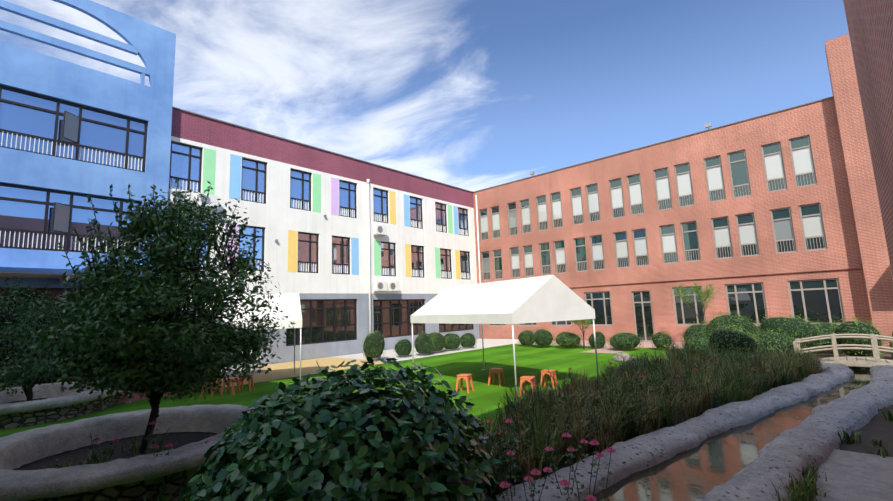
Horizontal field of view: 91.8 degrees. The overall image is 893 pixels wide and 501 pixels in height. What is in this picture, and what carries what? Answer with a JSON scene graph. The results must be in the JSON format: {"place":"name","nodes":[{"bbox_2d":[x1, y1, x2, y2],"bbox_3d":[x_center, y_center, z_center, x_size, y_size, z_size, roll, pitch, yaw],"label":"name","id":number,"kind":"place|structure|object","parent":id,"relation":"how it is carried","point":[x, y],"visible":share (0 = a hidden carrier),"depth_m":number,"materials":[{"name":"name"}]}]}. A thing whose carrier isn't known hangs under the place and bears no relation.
{"place":"outdoors","nodes":[
{"label":"outdoors","id":0,"kind":"place"},
{"bbox_2d":[0,0,175,387],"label":"blue building","id":1,"kind":"structure","parent":0,"point":[72,136],"depth_m":15.45,"materials":[{"name":"paint"}]},
{"bbox_2d":[117,383,221,403],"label":"paved path","id":2,"kind":"structure","parent":0,"point":[134,398],"depth_m":12.75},
{"bbox_2d":[209,357,382,386],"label":"tan path","id":3,"kind":"structure","parent":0,"point":[285,370],"depth_m":18.21,"materials":[{"name":"beige concrete"}]},
{"bbox_2d":[217,350,265,376],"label":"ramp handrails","id":4,"kind":"object","parent":3,"relation":"on","point":[250,371],"visible":0.12,"depth_m":17.19,"materials":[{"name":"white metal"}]},
{"bbox_2d":[0,344,683,500],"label":"lawn","id":5,"kind":"structure","parent":0,"point":[531,360],"depth_m":14.50,"materials":[{"name":"green plant"}]},
{"bbox_2d":[0,380,123,429],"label":"round planter","id":6,"kind":"object","parent":5,"relation":"on","point":[49,402],"visible":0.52,"depth_m":10.21,"materials":[{"name":"concrete"}]},
{"bbox_2d":[0,276,93,400],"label":"tree","id":7,"kind":"object","parent":6,"relation":"on","point":[30,375],"visible":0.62,"depth_m":10.67,"materials":[{"name":"green plant"}]},
{"bbox_2d":[0,404,263,500],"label":"round planter","id":8,"kind":"object","parent":5,"relation":"on","point":[27,471],"visible":0.71,"depth_m":6.14,"materials":[{"name":"concrete"}]},
{"bbox_2d":[26,178,295,455],"bbox_3d":[-4.171,0.992,6.725,3.376,4.209,3.320,-9,-10,41],"label":"pomegranate tree","id":9,"kind":"object","parent":8,"relation":"on","point":[119,338],"visible":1,"depth_m":6.13,"materials":[{"name":"green plant"}]},
{"bbox_2d":[49,421,219,500],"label":"weeds","id":10,"kind":"object","parent":5,"relation":"on","point":[94,458],"visible":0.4,"depth_m":5.86,"materials":[{"name":"green plant"}]},
{"bbox_2d":[200,379,220,396],"bbox_3d":[-6.817,3.978,12.571,0.400,0.460,0.400,-4,-8,13],"label":"stool","id":11,"kind":"object","parent":5,"relation":"on","point":[211,392],"visible":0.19,"depth_m":12.43,"materials":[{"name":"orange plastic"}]},
{"bbox_2d":[220,377,240,395],"bbox_3d":[-6.314,3.972,12.670,0.400,0.460,0.400,-2,-8,2],"label":"stool","id":12,"kind":"object","parent":5,"relation":"on","point":[228,385],"visible":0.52,"depth_m":12.59,"materials":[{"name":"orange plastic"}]},
{"bbox_2d":[237,375,254,392],"bbox_3d":[-6.049,4.014,13.053,0.400,0.460,0.400,-1,-8,-10],"label":"stool","id":13,"kind":"object","parent":5,"relation":"on","point":[250,381],"visible":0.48,"depth_m":12.95,"materials":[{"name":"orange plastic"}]},
{"bbox_2d":[178,356,500,500],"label":"bush","id":14,"kind":"object","parent":5,"relation":"on","point":[367,441],"visible":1,"depth_m":3.73,"materials":[{"name":"green plant"}]},
{"bbox_2d":[456,374,474,393],"bbox_3d":[0.487,3.568,11.631,0.400,0.460,0.400,-6,-9,24],"label":"stool","id":15,"kind":"object","parent":5,"relation":"on","point":[463,376],"visible":0.94,"depth_m":11.56,"materials":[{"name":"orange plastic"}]},
{"bbox_2d":[488,368,505,385],"bbox_3d":[1.444,3.655,12.528,0.400,0.460,0.400,-6,-9,27],"label":"stool","id":16,"kind":"object","parent":5,"relation":"on","point":[492,371],"visible":0.92,"depth_m":12.46,"materials":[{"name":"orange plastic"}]},
{"bbox_2d":[410,275,598,399],"bbox_3d":[1.441,2.447,13.044,3.000,2.992,5.100,3,-9,-33],"label":"tent","id":17,"kind":"object","parent":5,"relation":"on","point":[549,298],"visible":0.94,"depth_m":11.46,"materials":[{"name":"white fabric"}]},
{"bbox_2d":[516,328,535,344],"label":"hedge ball","id":18,"kind":"object","parent":5,"relation":"on","point":[525,337],"visible":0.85,"depth_m":24.05,"materials":[{"name":"green plant"}]},
{"bbox_2d":[519,376,535,394],"bbox_3d":[2.050,3.402,10.858,0.400,0.460,0.400,-6,-9,24],"label":"stool","id":19,"kind":"object","parent":5,"relation":"on","point":[524,378],"visible":0.67,"depth_m":10.78,"materials":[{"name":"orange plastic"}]},
{"bbox_2d":[532,328,554,346],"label":"hedge ball","id":20,"kind":"object","parent":5,"relation":"on","point":[543,337],"visible":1,"depth_m":22.99,"materials":[{"name":"green plant"}]},
{"bbox_2d":[541,369,557,388],"bbox_3d":[2.797,3.508,11.835,0.400,0.460,0.400,-7,-9,30],"label":"stool","id":21,"kind":"object","parent":5,"relation":"on","point":[544,372],"visible":0.81,"depth_m":11.79,"materials":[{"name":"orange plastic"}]},
{"bbox_2d":[552,331,582,348],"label":"hedge ball","id":22,"kind":"object","parent":5,"relation":"on","point":[566,339],"visible":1,"depth_m":22.05,"materials":[{"name":"green plant"}]},
{"bbox_2d":[568,318,595,348],"bbox_3d":[6.637,3.843,21.587,1.569,2.156,1.481,-1,-8,-9],"label":"sapling","id":23,"kind":"object","parent":5,"relation":"on","point":[585,322],"visible":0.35,"depth_m":21.49,"materials":[{"name":"green plant"}]},
{"bbox_2d":[587,330,606,347],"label":"hedge ball","id":24,"kind":"object","parent":5,"relation":"on","point":[600,339],"visible":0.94,"depth_m":21.40,"materials":[{"name":"green plant"}]},
{"bbox_2d":[583,347,638,352],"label":"paved path","id":25,"kind":"structure","parent":5,"relation":"on","point":[605,350],"depth_m":20.39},
{"bbox_2d":[612,352,633,360],"bbox_3d":[6.885,4.128,16.780,0.713,0.393,0.774,-1,-8,-10],"label":"rock","id":26,"kind":"object","parent":5,"relation":"on","point":[622,354],"visible":0.65,"depth_m":16.64,"materials":[{"name":"grey stone"}]},
{"bbox_2d":[606,331,643,349],"bbox_3d":[8.389,4.244,20.357,1.648,0.922,1.680,-9,-10,41],"label":"hedge ball","id":27,"kind":"object","parent":5,"relation":"on","point":[623,340],"visible":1,"depth_m":19.92,"materials":[{"name":"green plant"}]},
{"bbox_2d":[650,330,673,348],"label":"hedge ball","id":28,"kind":"object","parent":5,"relation":"on","point":[659,339],"visible":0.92,"depth_m":19.67,"materials":[{"name":"green plant"}]},
{"bbox_2d":[334,339,518,360],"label":"grey path","id":29,"kind":"structure","parent":0,"point":[488,343],"depth_m":23.19,"materials":[{"name":"concrete"}]},
{"bbox_2d":[394,338,411,355],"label":"hedge ball","id":30,"kind":"object","parent":29,"relation":"on","point":[403,347],"visible":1,"depth_m":20.74,"materials":[{"name":"green plant"}]},
{"bbox_2d":[413,331,434,354],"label":"hedge ball","id":31,"kind":"object","parent":29,"relation":"on","point":[424,343],"visible":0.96,"depth_m":21.24,"materials":[{"name":"green plant"}]},
{"bbox_2d":[428,330,447,352],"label":"hedge ball","id":32,"kind":"object","parent":29,"relation":"on","point":[438,340],"visible":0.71,"depth_m":22.24,"materials":[{"name":"green plant"}]},
{"bbox_2d":[444,331,462,350],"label":"hedge ball","id":33,"kind":"object","parent":29,"relation":"on","point":[453,340],"visible":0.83,"depth_m":23.20,"materials":[{"name":"green plant"}]},
{"bbox_2d":[460,331,476,348],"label":"hedge ball","id":34,"kind":"object","parent":29,"relation":"on","point":[469,339],"visible":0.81,"depth_m":24.23,"materials":[{"name":"green plant"}]},
{"bbox_2d":[0,0,852,191],"label":"sky","id":35,"kind":"structure","parent":0,"point":[471,95],"materials":[{"name":"blue"}]},
{"bbox_2d":[119,324,892,456],"bbox_3d":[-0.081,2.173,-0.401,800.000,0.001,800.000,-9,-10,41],"label":"ground","id":36,"kind":"structure","parent":0,"point":[879,426],"depth_m":6.90,"materials":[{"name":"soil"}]},
{"bbox_2d":[126,293,301,402],"bbox_3d":[-7.311,2.960,14.335,4.600,2.992,3.000,1,-8,-23],"label":"tent","id":37,"kind":"object","parent":36,"relation":"on","point":[289,303],"visible":0.25,"depth_m":14.15,"materials":[{"name":"white fabric"}]},
{"bbox_2d":[167,107,479,367],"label":"white building","id":38,"kind":"structure","parent":36,"relation":"on","point":[352,252],"depth_m":23.37,"materials":[{"name":"paint"}]},
{"bbox_2d":[361,329,386,357],"bbox_3d":[-3.367,4.354,20.069,1.245,1.395,1.183,-9,-10,41],"label":"hedge ball","id":39,"kind":"object","parent":36,"relation":"on","point":[373,345],"visible":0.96,"depth_m":19.69,"materials":[{"name":"green plant"}]},
{"bbox_2d":[496,363,854,500],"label":"stone stream edging","id":40,"kind":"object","parent":36,"relation":"on","point":[645,451],"depth_m":6.34,"materials":[{"name":"stone"}]},
{"bbox_2d":[473,34,892,346],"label":"red brick building","id":41,"kind":"structure","parent":36,"relation":"on","point":[771,214],"depth_m":22.49,"materials":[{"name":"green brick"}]},
{"bbox_2d":[680,321,706,346],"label":"hedge ball","id":42,"kind":"object","parent":36,"relation":"on","point":[693,330],"visible":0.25,"depth_m":18.51,"materials":[{"name":"green plant"}]},
{"bbox_2d":[680,333,709,354],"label":"hedge ball","id":43,"kind":"object","parent":36,"relation":"on","point":[699,338],"visible":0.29,"depth_m":15.71,"materials":[{"name":"green plant"}]},
{"bbox_2d":[700,310,762,336],"bbox_3d":[11.064,3.192,16.763,2.125,1.803,2.187,-9,-10,41],"label":"hedge ball","id":44,"kind":"object","parent":36,"relation":"on","point":[728,320],"visible":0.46,"depth_m":16.37,"materials":[{"name":"green plant"}]},
{"bbox_2d":[751,328,793,356],"bbox_3d":[11.204,3.252,14.958,1.618,1.153,1.569,-9,-10,41],"label":"hedge ball","id":45,"kind":"object","parent":36,"relation":"on","point":[774,340],"visible":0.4,"depth_m":14.53,"materials":[{"name":"green plant"}]},
{"bbox_2d":[756,313,823,353],"bbox_3d":[12.910,3.146,16.360,2.117,1.610,2.011,-9,-10,41],"label":"hedge ball","id":46,"kind":"object","parent":36,"relation":"on","point":[797,328],"visible":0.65,"depth_m":15.81,"materials":[{"name":"green plant"}]},
{"bbox_2d":[701,365,892,500],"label":"stone stream edging","id":47,"kind":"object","parent":36,"relation":"on","point":[813,439],"depth_m":5.92,"materials":[{"name":"stone"}]},
{"bbox_2d":[812,320,840,353],"bbox_3d":[14.605,3.295,16.725,1.936,1.252,2.055,-9,-10,41],"label":"hedge ball","id":48,"kind":"object","parent":36,"relation":"on","point":[826,327],"visible":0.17,"depth_m":16.24,"materials":[{"name":"green plant"}]},
{"bbox_2d":[766,400,892,500],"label":"bank weeds","id":49,"kind":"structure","parent":36,"relation":"on","point":[806,489],"depth_m":4.79,"materials":[{"name":"green plant"}]},
{"bbox_2d":[792,334,892,366],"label":"footbridge","id":50,"kind":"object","parent":36,"relation":"on","point":[861,361],"visible":0.85,"depth_m":12.68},
{"bbox_2d":[814,449,892,500],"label":"stone slab","id":51,"kind":"structure","parent":36,"relation":"on","point":[853,476],"depth_m":5.05,"materials":[{"name":"grey stone"}]},
{"bbox_2d":[829,316,887,357],"bbox_3d":[13.900,2.965,14.645,1.433,1.490,1.660,-9,-10,41],"label":"hedge ball","id":52,"kind":"object","parent":36,"relation":"on","point":[854,327],"visible":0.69,"depth_m":14.33,"materials":[{"name":"green plant"}]},
{"bbox_2d":[489,378,798,491],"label":"flower bed soil","id":53,"kind":"structure","parent":0,"point":[563,464],"depth_m":6.61,"materials":[{"name":"brown soil"}]},
{"bbox_2d":[433,337,823,500],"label":"flower bed plants","id":54,"kind":"object","parent":53,"relation":"on","point":[630,376],"visible":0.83,"depth_m":7.74,"materials":[{"name":"green plant"}]},
{"bbox_2d":[473,347,839,493],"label":"arching grass","id":55,"kind":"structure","parent":53,"relation":"on","point":[675,408],"depth_m":7.72,"materials":[{"name":"green plant"}]},
{"bbox_2d":[703,324,763,359],"bbox_3d":[9.196,3.047,13.930,1.663,1.467,1.834,-9,-10,41],"label":"hedge ball","id":56,"kind":"object","parent":53,"relation":"on","point":[721,337],"visible":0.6,"depth_m":13.49,"materials":[{"name":"green plant"}]},
{"bbox_2d":[515,340,879,352],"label":"pavement","id":57,"kind":"structure","parent":0,"point":[647,345],"depth_m":22.60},
{"bbox_2d":[671,281,721,324],"bbox_3d":[11.851,3.025,20.647,2.190,3.122,2.686,-9,-10,41],"label":"tree","id":58,"kind":"object","parent":57,"relation":"on","point":[708,291],"visible":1,"depth_m":20.56,"materials":[{"name":"green plant"}]},
{"bbox_2d":[583,366,871,500],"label":"stream water","id":59,"kind":"structure","parent":0,"point":[704,467],"depth_m":5.87,"materials":[{"name":"brown liquid"}]},
{"bbox_2d":[843,0,892,277],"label":"brick wall","id":60,"kind":"structure","parent":0,"point":[870,25],"depth_m":5.25,"materials":[{"name":"red brick"}]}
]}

